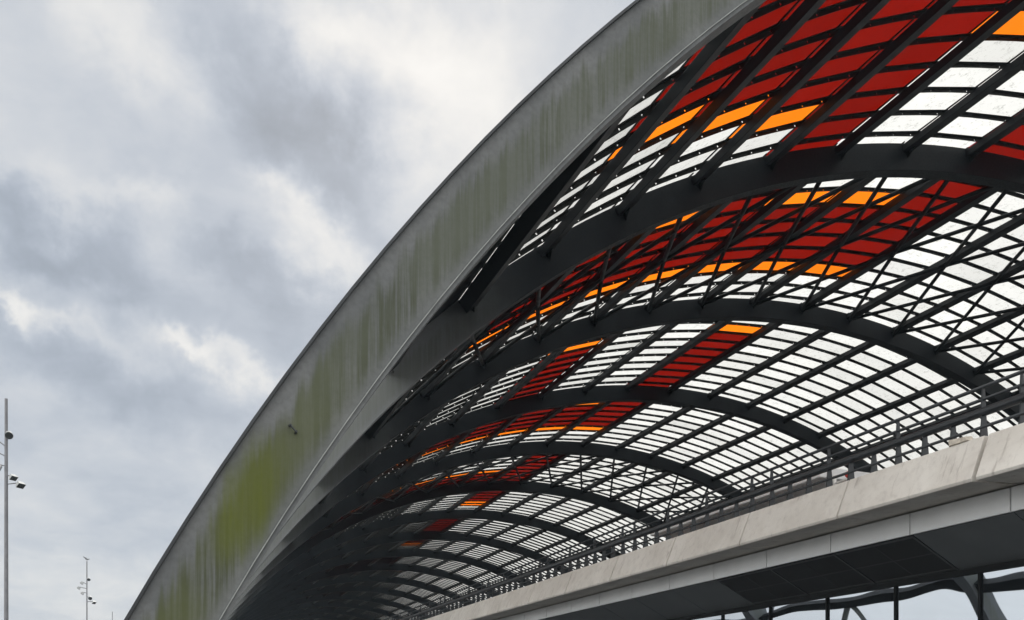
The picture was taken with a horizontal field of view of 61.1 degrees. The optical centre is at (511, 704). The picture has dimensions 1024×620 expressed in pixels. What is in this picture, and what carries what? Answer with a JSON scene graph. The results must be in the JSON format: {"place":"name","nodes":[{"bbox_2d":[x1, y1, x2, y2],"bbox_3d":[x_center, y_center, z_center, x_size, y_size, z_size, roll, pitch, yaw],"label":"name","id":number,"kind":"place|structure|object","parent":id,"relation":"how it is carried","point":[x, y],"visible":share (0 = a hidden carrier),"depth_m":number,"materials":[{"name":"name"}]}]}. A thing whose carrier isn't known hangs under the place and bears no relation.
{"place":"outdoors","nodes":[
{"label":"outdoors","id":0,"kind":"place"},
{"bbox_2d":[0,0,973,619],"label":"sky","id":1,"kind":"structure","parent":0,"point":[190,190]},
{"bbox_2d":[650,469,868,537],"bbox_3d":[7.763,-5.283,28.409,2.100,2.550,9.000,0,0,-22],"label":"bus shelter","id":2,"kind":"object","parent":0,"point":[817,478],"visible":0.12,"depth_m":26.58,"materials":[{"name":"metal"}]},
{"bbox_2d":[948,436,972,446],"bbox_3d":[7.487,-4.412,14.505,0.129,0.100,0.452,0,0,-22],"label":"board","id":3,"kind":"object","parent":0,"point":[953,442],"visible":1,"depth_m":14.44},
{"label":"ground","id":4,"kind":"structure","parent":0,"visible":0},
{"bbox_2d":[0,398,25,619],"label":"floodlight mast","id":5,"kind":"object","parent":4,"relation":"on","point":[7,436],"visible":1,"depth_m":37.94,"materials":[{"name":"metal"}]},
{"bbox_2d":[77,561,96,619],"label":"floodlight mast","id":6,"kind":"object","parent":4,"relation":"on","point":[89,597],"visible":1,"depth_m":80.95,"materials":[{"name":"metal"}]},
{"bbox_2d":[124,0,1023,619],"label":"vaulted roof","id":7,"kind":"structure","parent":4,"relation":"on","point":[636,260],"depth_m":33.16,"materials":[{"name":"grey metal"}]},
{"bbox_2d":[425,423,1023,619],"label":"station building","id":8,"kind":"structure","parent":4,"relation":"on","point":[938,535],"depth_m":18.10,"materials":[{"name":"concrete"}]},
{"bbox_2d":[383,369,1023,619],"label":"railing","id":9,"kind":"object","parent":8,"relation":"on","point":[983,411],"visible":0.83,"depth_m":19.13,"materials":[{"name":"metal"}]},
{"bbox_2d":[694,615,723,619],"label":"window","id":10,"kind":"structure","parent":8,"relation":"in","point":[721,617],"depth_m":24.21,"materials":[{"name":"clear glass"}]},
{"bbox_2d":[724,607,771,619],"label":"window","id":11,"kind":"structure","parent":8,"relation":"in","point":[764,613],"depth_m":22.65,"materials":[{"name":"clear glass"}]},
{"bbox_2d":[772,598,828,619],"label":"window","id":12,"kind":"structure","parent":8,"relation":"in","point":[818,609],"depth_m":20.81,"materials":[{"name":"clear glass"}]},
{"bbox_2d":[832,471,847,484],"bbox_3d":[7.059,-4.483,18.555,0.148,0.950,0.507,0,0,-22],"label":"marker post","id":13,"kind":"object","parent":8,"relation":"on","point":[835,481],"visible":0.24,"depth_m":18.69,"materials":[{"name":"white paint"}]},
{"bbox_2d":[829,587,897,619],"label":"window","id":14,"kind":"structure","parent":8,"relation":"in","point":[882,604],"depth_m":18.96,"materials":[{"name":"clear glass"}]},
{"bbox_2d":[898,573,981,619],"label":"window","id":15,"kind":"structure","parent":8,"relation":"in","point":[957,598],"depth_m":17.09,"materials":[{"name":"clear glass"}]},
{"bbox_2d":[982,566,1023,619],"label":"window","id":16,"kind":"structure","parent":8,"relation":"in","point":[1002,590],"depth_m":15.87,"materials":[{"name":"clear glass"}]}
]}

